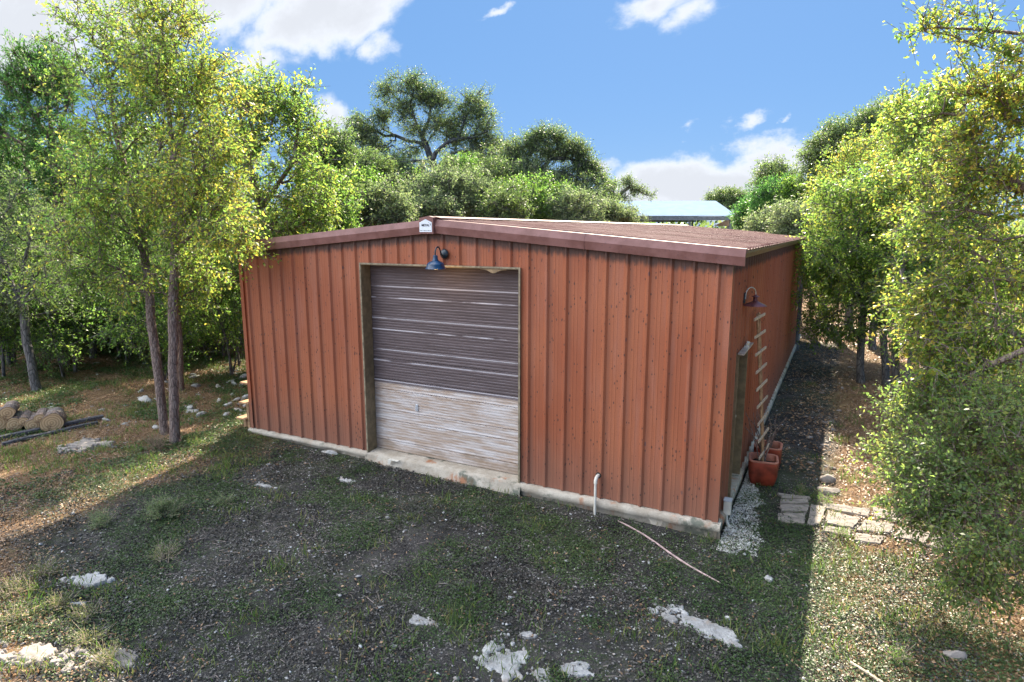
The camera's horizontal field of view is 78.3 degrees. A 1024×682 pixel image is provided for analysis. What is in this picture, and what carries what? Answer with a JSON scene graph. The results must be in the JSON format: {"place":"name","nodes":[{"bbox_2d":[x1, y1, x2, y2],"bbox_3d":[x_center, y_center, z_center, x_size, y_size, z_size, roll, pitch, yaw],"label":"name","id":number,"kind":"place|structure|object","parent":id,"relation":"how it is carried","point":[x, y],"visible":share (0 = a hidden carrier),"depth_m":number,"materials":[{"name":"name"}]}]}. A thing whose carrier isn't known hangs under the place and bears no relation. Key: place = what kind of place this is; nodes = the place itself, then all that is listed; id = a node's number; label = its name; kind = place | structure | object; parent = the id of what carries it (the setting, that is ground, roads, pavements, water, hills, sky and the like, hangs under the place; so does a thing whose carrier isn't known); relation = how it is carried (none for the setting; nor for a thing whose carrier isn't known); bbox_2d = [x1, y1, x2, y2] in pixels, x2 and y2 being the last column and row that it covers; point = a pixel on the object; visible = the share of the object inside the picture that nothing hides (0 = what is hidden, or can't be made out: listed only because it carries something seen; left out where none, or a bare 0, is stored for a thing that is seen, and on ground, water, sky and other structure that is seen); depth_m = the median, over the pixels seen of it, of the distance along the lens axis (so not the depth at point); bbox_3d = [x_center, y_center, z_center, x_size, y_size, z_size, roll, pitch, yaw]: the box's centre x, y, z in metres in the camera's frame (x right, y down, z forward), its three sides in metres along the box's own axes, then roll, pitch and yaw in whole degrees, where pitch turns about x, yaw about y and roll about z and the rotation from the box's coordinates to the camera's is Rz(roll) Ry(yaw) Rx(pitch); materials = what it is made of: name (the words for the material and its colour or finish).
{"place":"outdoors","nodes":[
{"label":"outdoors","id":0,"kind":"place"},
{"bbox_2d":[0,281,1023,681],"bbox_3d":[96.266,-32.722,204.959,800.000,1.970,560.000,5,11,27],"label":"ground","id":1,"kind":"structure","parent":0,"point":[582,639],"depth_m":8.04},
{"bbox_2d":[5,410,24,430],"bbox_3d":[-10.258,1.660,13.037,0.302,0.310,0.624,-6,12,-30],"label":"cut log","id":2,"kind":"object","parent":1,"relation":"on","point":[11,424],"visible":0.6,"depth_m":12.78,"materials":[{"name":"brown wood"}]},
{"bbox_2d":[0,400,19,419],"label":"cut log","id":3,"kind":"object","parent":2,"relation":"on","point":[8,409],"visible":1,"depth_m":12.77,"materials":[{"name":"brown wood"}]},
{"bbox_2d":[0,564,38,597],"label":"weed clump","id":4,"kind":"object","parent":1,"relation":"on","point":[7,587],"visible":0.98,"depth_m":7.25,"materials":[{"name":"green plant"}]},
{"bbox_2d":[0,252,45,376],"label":"sapling","id":5,"kind":"object","parent":1,"relation":"on","point":[3,343],"visible":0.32,"depth_m":16.70,"materials":[{"name":"plant"}]},
{"bbox_2d":[0,231,55,369],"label":"sapling","id":6,"kind":"object","parent":1,"relation":"on","point":[2,243],"visible":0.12,"depth_m":17.28,"materials":[{"name":"plant"}]},
{"bbox_2d":[0,638,95,674],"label":"limestone outcrop","id":7,"kind":"object","parent":1,"relation":"on","point":[32,650],"visible":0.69,"depth_m":6.22,"materials":[{"name":"stone"}]},
{"bbox_2d":[21,551,74,580],"bbox_3d":[-5.677,2.703,7.653,0.575,0.327,0.526,5,11,27],"label":"weed clump","id":8,"kind":"object","parent":1,"relation":"on","point":[38,567],"visible":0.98,"depth_m":7.63,"materials":[{"name":"green plant"}]},
{"bbox_2d":[1,421,97,445],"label":"timber pole","id":9,"kind":"object","parent":1,"relation":"on","point":[21,439],"visible":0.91,"depth_m":12.59,"materials":[{"name":"grey wood"}]},
{"bbox_2d":[0,160,100,390],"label":"oak tree","id":10,"kind":"object","parent":1,"relation":"on","point":[23,311],"visible":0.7,"depth_m":15.78,"materials":[{"name":"green plant"}]},
{"bbox_2d":[0,414,103,439],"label":"timber pole","id":11,"kind":"object","parent":1,"relation":"on","point":[81,421],"visible":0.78,"depth_m":13.21,"materials":[{"name":"grey wood"}]},
{"bbox_2d":[0,29,105,364],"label":"juniper tree","id":12,"kind":"object","parent":1,"relation":"on","point":[22,93],"visible":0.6,"depth_m":17.69,"materials":[{"name":"green plant"}]},
{"bbox_2d":[39,407,66,430],"bbox_3d":[-9.538,1.626,13.077,0.427,0.394,0.574,-6,12,-30],"label":"cut log","id":13,"kind":"object","parent":1,"relation":"on","point":[55,418],"visible":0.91,"depth_m":12.87,"materials":[{"name":"brown wood"}]},
{"bbox_2d":[1,267,111,377],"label":"sapling","id":14,"kind":"object","parent":1,"relation":"on","point":[59,330],"visible":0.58,"depth_m":16.67,"materials":[{"name":"green plant"}]},
{"bbox_2d":[35,581,83,614],"bbox_3d":[-5.071,2.866,7.054,0.595,0.311,0.451,5,11,27],"label":"weed clump","id":15,"kind":"object","parent":1,"relation":"on","point":[57,600],"visible":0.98,"depth_m":7.01,"materials":[{"name":"green plant"}]},
{"bbox_2d":[31,277,120,371],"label":"young tree","id":16,"kind":"object","parent":1,"relation":"on","point":[79,323],"visible":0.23,"depth_m":17.61,"materials":[{"name":"green plant"}]},
{"bbox_2d":[21,217,139,358],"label":"young tree","id":17,"kind":"object","parent":1,"relation":"on","point":[93,349],"visible":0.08,"depth_m":19.41,"materials":[{"name":"green plant"}]},
{"bbox_2d":[52,588,112,631],"bbox_3d":[-4.657,2.884,6.789,0.576,0.319,0.474,5,11,27],"label":"weed clump","id":18,"kind":"object","parent":1,"relation":"on","point":[85,608],"visible":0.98,"depth_m":6.79,"materials":[{"name":"green plant"}]},
{"bbox_2d":[12,106,159,217],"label":"tree","id":19,"kind":"object","parent":1,"relation":"on","point":[126,146],"visible":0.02,"depth_m":26.74,"materials":[{"name":"green plant"}]},
{"bbox_2d":[59,616,114,653],"bbox_3d":[-4.342,3.012,6.428,0.523,0.276,0.422,-8,12,-37],"label":"weed clump","id":20,"kind":"object","parent":1,"relation":"on","point":[91,640],"visible":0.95,"depth_m":6.42,"materials":[{"name":"green plant"}]},
{"bbox_2d":[55,436,120,453],"bbox_3d":[-8.133,2.040,12.061,1.250,0.170,0.900,0,10,-1],"label":"limestone outcrop","id":21,"kind":"object","parent":1,"relation":"on","point":[84,443],"visible":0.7,"depth_m":11.99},
{"bbox_2d":[61,571,122,590],"bbox_3d":[-5.027,2.918,7.545,0.900,0.162,0.425,1,10,7],"label":"limestone outcrop","id":22,"kind":"object","parent":1,"relation":"on","point":[98,578],"visible":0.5,"depth_m":7.53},
{"bbox_2d":[82,505,119,532],"bbox_3d":[-5.760,2.503,8.885,0.461,0.424,0.578,0,10,0],"label":"shrub","id":23,"kind":"object","parent":1,"relation":"on","point":[99,522],"visible":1,"depth_m":8.80,"materials":[{"name":"green plant"}]},
{"bbox_2d":[76,634,126,680],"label":"weed clump","id":24,"kind":"object","parent":1,"relation":"on","point":[107,657],"visible":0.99,"depth_m":6.10,"materials":[{"name":"green plant"}]},
{"bbox_2d":[2,0,222,434],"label":"elm tree","id":25,"kind":"object","parent":1,"relation":"on","point":[132,109],"visible":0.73,"depth_m":12.57,"materials":[{"name":"green plant"}]},
{"bbox_2d":[94,646,138,667],"bbox_3d":[-3.837,3.189,6.206,0.900,0.132,0.250,4,11,21],"label":"limestone outcrop","id":26,"kind":"object","parent":1,"relation":"on","point":[124,652],"visible":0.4,"depth_m":6.21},
{"bbox_2d":[0,323,250,511],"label":"mossy weeds","id":27,"kind":"object","parent":1,"relation":"on","point":[136,374],"visible":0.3,"depth_m":15.18,"materials":[{"name":"green plant"}]},
{"bbox_2d":[91,262,159,364],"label":"sapling","id":28,"kind":"object","parent":1,"relation":"on","point":[107,307],"visible":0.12,"depth_m":18.39,"materials":[{"name":"green plant"}]},
{"bbox_2d":[78,250,221,380],"bbox_3d":[-9.472,-0.672,16.232,3.186,3.808,2.729,-1,10,-6],"label":"sapling","id":29,"kind":"object","parent":1,"relation":"on","point":[119,330],"visible":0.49,"depth_m":16.08,"materials":[{"name":"green plant"}]},
{"bbox_2d":[74,163,237,390],"bbox_3d":[-8.630,-1.637,16.239,3.824,5.929,3.546,5,11,27],"label":"elm tree","id":30,"kind":"object","parent":1,"relation":"on","point":[180,370],"visible":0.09,"depth_m":16.01,"materials":[{"name":"green plant"}]},
{"bbox_2d":[139,534,180,567],"bbox_3d":[-4.471,2.625,8.007,0.563,0.438,0.489,-9,14,-42],"label":"shrub","id":31,"kind":"object","parent":1,"relation":"on","point":[159,556],"visible":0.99,"depth_m":8.02,"materials":[{"name":"green plant"}]},
{"bbox_2d":[133,488,188,521],"bbox_3d":[-5.029,2.366,9.097,0.685,0.480,0.687,5,11,27],"label":"shrub","id":32,"kind":"object","parent":1,"relation":"on","point":[164,508],"visible":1,"depth_m":9.08,"materials":[{"name":"green plant"}]},
{"bbox_2d":[123,242,217,360],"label":"sapling","id":33,"kind":"object","parent":1,"relation":"on","point":[164,311],"visible":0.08,"depth_m":18.08,"materials":[{"name":"green plant"}]},
{"bbox_2d":[86,0,281,443],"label":"elm tree","id":34,"kind":"object","parent":1,"relation":"on","point":[203,179],"visible":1,"depth_m":11.92,"materials":[{"name":"green plant"}]},
{"bbox_2d":[159,227,244,374],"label":"sapling","id":35,"kind":"object","parent":1,"relation":"on","point":[237,325],"visible":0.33,"depth_m":17.16,"materials":[{"name":"green plant"}]},
{"bbox_2d":[181,291,226,356],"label":"sapling","id":36,"kind":"object","parent":1,"relation":"on","point":[206,338],"visible":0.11,"depth_m":19.55,"materials":[{"name":"green plant"}]},
{"bbox_2d":[203,253,243,365],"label":"sapling","id":37,"kind":"object","parent":1,"relation":"on","point":[236,348],"visible":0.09,"depth_m":18.45,"materials":[{"name":"green plant"}]},
{"bbox_2d":[180,50,346,312],"bbox_3d":[-6.738,-3.214,17.067,4.621,8.824,4.220,5,11,27],"label":"elm tree","id":38,"kind":"object","parent":1,"relation":"on","point":[294,115],"visible":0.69,"depth_m":16.69,"materials":[{"name":"green plant"}]},
{"bbox_2d":[269,182,370,234],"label":"bushy tree","id":39,"kind":"object","parent":1,"relation":"on","point":[349,220],"visible":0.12,"depth_m":18.55,"materials":[{"name":"green plant"}]},
{"bbox_2d":[280,115,367,178],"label":"bushy tree","id":40,"kind":"object","parent":1,"relation":"on","point":[342,141],"visible":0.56,"depth_m":20.49,"materials":[{"name":"plant"}]},
{"bbox_2d":[284,140,368,225],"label":"bushy tree","id":41,"kind":"object","parent":1,"relation":"on","point":[347,180],"visible":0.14,"depth_m":19.62,"materials":[{"name":"green plant"}]},
{"bbox_2d":[319,160,392,226],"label":"bushy tree","id":42,"kind":"object","parent":1,"relation":"on","point":[371,174],"visible":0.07,"depth_m":21.68,"materials":[{"name":"green plant"}]},
{"bbox_2d":[340,145,397,187],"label":"bushy tree","id":43,"kind":"object","parent":1,"relation":"on","point":[365,159],"visible":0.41,"depth_m":27.66,"materials":[{"name":"plant"}]},
{"bbox_2d":[345,166,422,226],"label":"bushy tree","id":44,"kind":"object","parent":1,"relation":"on","point":[388,206],"visible":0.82,"depth_m":20.51,"materials":[{"name":"plant"}]},
{"bbox_2d":[375,149,430,192],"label":"bushy tree","id":45,"kind":"object","parent":1,"relation":"on","point":[401,165],"visible":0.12,"depth_m":30.61,"materials":[{"name":"plant"}]},
{"bbox_2d":[338,62,514,186],"bbox_3d":[-4.890,-8.519,34.430,10.888,13.078,3.430,0,10,-3],"label":"live oak","id":46,"kind":"object","parent":1,"relation":"on","point":[424,96],"visible":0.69,"depth_m":33.76,"materials":[{"name":"green plant"}]},
{"bbox_2d":[400,178,467,220],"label":"bushy tree","id":47,"kind":"object","parent":1,"relation":"on","point":[431,206],"visible":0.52,"depth_m":23.46,"materials":[{"name":"plant"}]},
{"bbox_2d":[397,144,476,211],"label":"bushy tree","id":48,"kind":"object","parent":1,"relation":"on","point":[440,176],"visible":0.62,"depth_m":24.59,"materials":[{"name":"plant"}]},
{"bbox_2d":[0,424,883,681],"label":"chip flecks","id":49,"kind":"object","parent":1,"relation":"on","point":[451,648],"visible":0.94,"depth_m":7.29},
{"bbox_2d":[432,151,485,181],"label":"bushy tree","id":50,"kind":"object","parent":1,"relation":"on","point":[461,159],"visible":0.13,"depth_m":28.59,"materials":[{"name":"green plant"}]},
{"bbox_2d":[448,158,509,217],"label":"bushy tree","id":51,"kind":"object","parent":1,"relation":"on","point":[478,185],"visible":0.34,"depth_m":25.50,"materials":[{"name":"plant"}]},
{"bbox_2d":[459,142,511,177],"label":"bushy tree","id":52,"kind":"object","parent":1,"relation":"on","point":[481,158],"visible":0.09,"depth_m":30.59,"materials":[{"name":"plant"}]},
{"bbox_2d":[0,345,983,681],"bbox_3d":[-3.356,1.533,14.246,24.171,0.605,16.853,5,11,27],"label":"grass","id":53,"kind":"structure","parent":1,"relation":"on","point":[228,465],"depth_m":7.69,"materials":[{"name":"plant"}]},
{"bbox_2d":[458,175,538,218],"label":"bushy tree","id":54,"kind":"object","parent":1,"relation":"on","point":[498,201],"visible":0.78,"depth_m":24.49,"materials":[{"name":"plant"}]},
{"bbox_2d":[450,633,552,681],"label":"limestone outcrop","id":55,"kind":"object","parent":1,"relation":"on","point":[495,664],"visible":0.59,"depth_m":6.19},
{"bbox_2d":[0,421,1005,681],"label":"leaf mould","id":56,"kind":"object","parent":1,"relation":"on","point":[416,579],"visible":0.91,"depth_m":7.46,"materials":[{"name":"plant"}]},
{"bbox_2d":[480,151,530,190],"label":"bushy tree","id":57,"kind":"object","parent":1,"relation":"on","point":[503,169],"visible":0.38,"depth_m":29.46,"materials":[{"name":"plant"}]},
{"bbox_2d":[0,371,1022,681],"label":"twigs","id":58,"kind":"object","parent":1,"relation":"on","point":[356,555],"visible":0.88,"depth_m":7.98,"materials":[{"name":"brown wood"}]},
{"bbox_2d":[0,419,1023,681],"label":"ground cover","id":59,"kind":"object","parent":1,"relation":"on","point":[886,577],"visible":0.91,"depth_m":7.61,"materials":[{"name":"green plant"}]},
{"bbox_2d":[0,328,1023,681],"bbox_3d":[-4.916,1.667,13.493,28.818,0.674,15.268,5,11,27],"label":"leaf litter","id":60,"kind":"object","parent":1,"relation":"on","point":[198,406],"visible":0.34,"depth_m":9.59,"materials":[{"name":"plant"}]},
{"bbox_2d":[0,448,1023,681],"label":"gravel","id":61,"kind":"structure","parent":1,"relation":"on","point":[477,658],"depth_m":7.41,"materials":[{"name":"gravel"}]},
{"bbox_2d":[1,350,1023,681],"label":"stone chips","id":62,"kind":"object","parent":1,"relation":"on","point":[483,560],"visible":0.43,"depth_m":8.24,"materials":[{"name":"stone"}]},
{"bbox_2d":[230,216,805,539],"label":"metal shed","id":63,"kind":"structure","parent":1,"relation":"on","point":[560,361],"depth_m":10.06,"materials":[{"name":"red paint"}]},
{"bbox_2d":[425,246,447,268],"bbox_3d":[-1.158,-1.306,9.839,0.324,0.346,0.466,5,11,27],"label":"wall lamp","id":64,"kind":"object","parent":63,"relation":"attached to","point":[435,263],"visible":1,"depth_m":9.74,"materials":[{"name":"blue metal"}]},
{"bbox_2d":[370,265,517,474],"bbox_3d":[-1.152,0.416,10.655,3.088,3.410,0.069,5,11,27],"label":"roller door","id":65,"kind":"structure","parent":63,"relation":"in","point":[445,341],"depth_m":10.64,"materials":[{"name":"paint"}]},
{"bbox_2d":[493,166,561,219],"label":"bushy tree","id":66,"kind":"object","parent":1,"relation":"on","point":[537,194],"visible":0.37,"depth_m":26.53,"materials":[{"name":"green plant"}]},
{"bbox_2d":[36,317,1023,516],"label":"woodland litter","id":67,"kind":"object","parent":1,"relation":"on","point":[868,371],"visible":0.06,"depth_m":16.14,"materials":[{"name":"brown plant"}]},
{"bbox_2d":[505,150,564,196],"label":"bushy tree","id":68,"kind":"object","parent":1,"relation":"on","point":[555,174],"visible":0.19,"depth_m":30.68,"materials":[{"name":"plant"}]},
{"bbox_2d":[490,118,612,189],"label":"live oak","id":69,"kind":"object","parent":1,"relation":"on","point":[537,139],"visible":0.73,"depth_m":31.69,"materials":[{"name":"green plant"}]},
{"bbox_2d":[88,207,1023,301],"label":"wood","id":70,"kind":"object","parent":1,"relation":"on","point":[704,223],"depth_m":44.12,"materials":[{"name":"plant"}]},
{"bbox_2d":[527,170,584,219],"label":"bushy tree","id":71,"kind":"object","parent":1,"relation":"on","point":[549,187],"visible":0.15,"depth_m":27.69,"materials":[{"name":"green plant"}]},
{"bbox_2d":[541,181,611,221],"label":"bushy tree","id":72,"kind":"object","parent":1,"relation":"on","point":[579,208],"visible":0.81,"depth_m":26.54,"materials":[{"name":"plant"}]},
{"bbox_2d":[559,661,594,679],"bbox_3d":[0.632,3.224,6.078,0.550,0.130,0.325,5,11,27],"label":"limestone outcrop","id":73,"kind":"object","parent":1,"relation":"on","point":[585,671],"visible":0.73,"depth_m":6.06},
{"bbox_2d":[558,169,622,203],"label":"bushy tree","id":74,"kind":"object","parent":1,"relation":"on","point":[609,187],"visible":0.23,"depth_m":30.51,"materials":[{"name":"plant"}]},
{"bbox_2d":[585,193,641,222],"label":"bushy tree","id":75,"kind":"object","parent":1,"relation":"on","point":[617,212],"visible":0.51,"depth_m":28.46,"materials":[{"name":"plant"}]},
{"bbox_2d":[592,171,657,222],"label":"live oak","id":76,"kind":"object","parent":1,"relation":"on","point":[628,183],"visible":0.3,"depth_m":35.83,"materials":[{"name":"green plant"}]},
{"bbox_2d":[619,201,733,228],"bbox_3d":[7.995,-6.107,41.527,10.526,6.146,8.480,0,10,0],"label":"carport","id":77,"kind":"object","parent":1,"relation":"on","point":[666,211],"visible":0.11,"depth_m":38.30,"materials":[{"name":"grey metal"}]},
{"bbox_2d":[654,598,742,647],"bbox_3d":[2.128,3.130,6.771,0.425,0.140,1.450,-8,13,-38],"label":"limestone outcrop","id":78,"kind":"object","parent":1,"relation":"on","point":[707,627],"visible":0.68,"depth_m":6.75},
{"bbox_2d":[700,182,750,228],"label":"tree","id":79,"kind":"object","parent":1,"relation":"on","point":[726,198],"visible":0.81,"depth_m":46.37,"materials":[{"name":"plant"}]},
{"bbox_2d":[716,472,765,556],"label":"white gravel","id":80,"kind":"structure","parent":1,"relation":"on","point":[743,508],"depth_m":9.19,"materials":[{"name":"gravel"}]},
{"bbox_2d":[725,188,756,229],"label":"juniper tree","id":81,"kind":"object","parent":1,"relation":"on","point":[738,213],"visible":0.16,"depth_m":30.70,"materials":[{"name":"green plant"}]},
{"bbox_2d":[739,201,782,232],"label":"tree","id":82,"kind":"object","parent":1,"relation":"on","point":[757,225],"visible":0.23,"depth_m":24.73,"materials":[{"name":"plant"}]},
{"bbox_2d":[748,452,778,486],"bbox_3d":[4.252,2.188,10.674,0.471,0.452,0.471,4,11,20],"label":"flower pot","id":83,"kind":"object","parent":1,"relation":"on","point":[763,473],"visible":0.98,"depth_m":10.48,"materials":[{"name":"ceramic"}]},
{"bbox_2d":[754,312,769,460],"bbox_3d":[4.168,0.793,10.507,0.308,2.524,0.840,5,11,27],"label":"trellis","id":84,"kind":"object","parent":83,"relation":"in","point":[757,319],"visible":0.92,"depth_m":10.46,"materials":[{"name":"brown wood"}]},
{"bbox_2d":[753,439,782,468],"bbox_3d":[4.603,2.071,11.338,0.471,0.452,0.471,5,11,24],"label":"flower pot","id":85,"kind":"object","parent":1,"relation":"on","point":[776,448],"visible":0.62,"depth_m":11.16,"materials":[{"name":"ceramic"}]},
{"bbox_2d":[742,170,794,223],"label":"juniper tree","id":86,"kind":"object","parent":1,"relation":"on","point":[763,193],"visible":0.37,"depth_m":28.66,"materials":[{"name":"green plant"}]},
{"bbox_2d":[745,151,802,189],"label":"tree","id":87,"kind":"object","parent":1,"relation":"on","point":[767,169],"visible":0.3,"depth_m":33.40,"materials":[{"name":"plant"}]},
{"bbox_2d":[768,170,821,320],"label":"tree","id":88,"kind":"object","parent":1,"relation":"on","point":[786,188],"visible":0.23,"depth_m":27.66,"materials":[{"name":"green plant"}]},
{"bbox_2d":[761,189,829,350],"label":"tree","id":89,"kind":"object","parent":1,"relation":"on","point":[783,224],"visible":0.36,"depth_m":21.59,"materials":[{"name":"plant"}]},
{"bbox_2d":[807,504,825,526],"bbox_3d":[4.563,2.643,9.420,0.230,0.099,0.796,5,11,27],"label":"flagstone","id":90,"kind":"object","parent":1,"relation":"on","point":[815,518],"visible":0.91,"depth_m":9.40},
{"bbox_2d":[785,112,860,326],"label":"tree","id":91,"kind":"object","parent":1,"relation":"on","point":[814,146],"visible":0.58,"depth_m":26.59,"materials":[{"name":"plant"}]},
{"bbox_2d":[826,510,861,528],"bbox_3d":[4.898,2.669,9.295,0.474,0.100,0.491,5,11,27],"label":"flagstone","id":92,"kind":"object","parent":1,"relation":"on","point":[850,520],"visible":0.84,"depth_m":9.27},
{"bbox_2d":[786,151,902,383],"bbox_3d":[9.659,-2.029,18.042,3.432,6.529,3.602,5,11,27],"label":"elm tree","id":93,"kind":"object","parent":1,"relation":"on","point":[830,278],"visible":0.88,"depth_m":17.55,"materials":[{"name":"green plant"}]},
{"bbox_2d":[820,502,869,517],"bbox_3d":[5.108,2.599,9.662,0.692,0.097,0.294,5,11,27],"label":"flagstone","id":94,"kind":"object","parent":1,"relation":"on","point":[846,509],"visible":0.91,"depth_m":9.60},
{"bbox_2d":[816,108,887,327],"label":"tree","id":95,"kind":"object","parent":1,"relation":"on","point":[849,129],"visible":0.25,"depth_m":26.46,"materials":[{"name":"plant"}]},
{"bbox_2d":[798,120,934,349],"bbox_3d":[12.764,-4.053,23.122,5.223,8.787,3.752,2,10,12],"label":"elm tree","id":96,"kind":"object","parent":1,"relation":"on","point":[850,150],"visible":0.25,"depth_m":22.52,"materials":[{"name":"green plant"}]},
{"bbox_2d":[857,519,894,534],"bbox_3d":[5.236,2.711,9.072,0.501,0.100,0.462,5,11,27],"label":"flagstone","id":97,"kind":"object","parent":1,"relation":"on","point":[888,530],"visible":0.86,"depth_m":9.05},
{"bbox_2d":[847,91,909,265],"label":"tree","id":98,"kind":"object","parent":1,"relation":"on","point":[877,109],"visible":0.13,"depth_m":26.65,"materials":[{"name":"plant"}]},
{"bbox_2d":[836,139,942,385],"bbox_3d":[10.895,-2.175,17.854,3.492,6.855,3.770,5,11,27],"label":"elm tree","id":99,"kind":"object","parent":1,"relation":"on","point":[885,377],"visible":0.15,"depth_m":17.45,"materials":[{"name":"green plant"}]},
{"bbox_2d":[839,352,1023,651],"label":"leafy shrub","id":100,"kind":"object","parent":1,"relation":"on","point":[931,500],"visible":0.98,"depth_m":6.96,"materials":[{"name":"green plant"}]},
{"bbox_2d":[854,71,1023,408],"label":"elm tree","id":101,"kind":"object","parent":1,"relation":"on","point":[893,121],"visible":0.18,"depth_m":15.04,"materials":[{"name":"green plant"}]},
{"bbox_2d":[863,206,1019,400],"bbox_3d":[10.030,-0.672,14.725,3.083,4.923,3.119,5,11,27],"label":"elm tree","id":102,"kind":"object","parent":1,"relation":"on","point":[886,332],"visible":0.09,"depth_m":14.40,"materials":[{"name":"green plant"}]},
{"bbox_2d":[865,0,1023,427],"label":"elm tree","id":103,"kind":"object","parent":1,"relation":"on","point":[961,184],"visible":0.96,"depth_m":7.97,"materials":[{"name":"green plant"}]},
{"bbox_2d":[0,0,1023,228],"label":"sky","id":104,"kind":"structure","parent":0,"point":[682,96],"materials":[{"name":"blue"}]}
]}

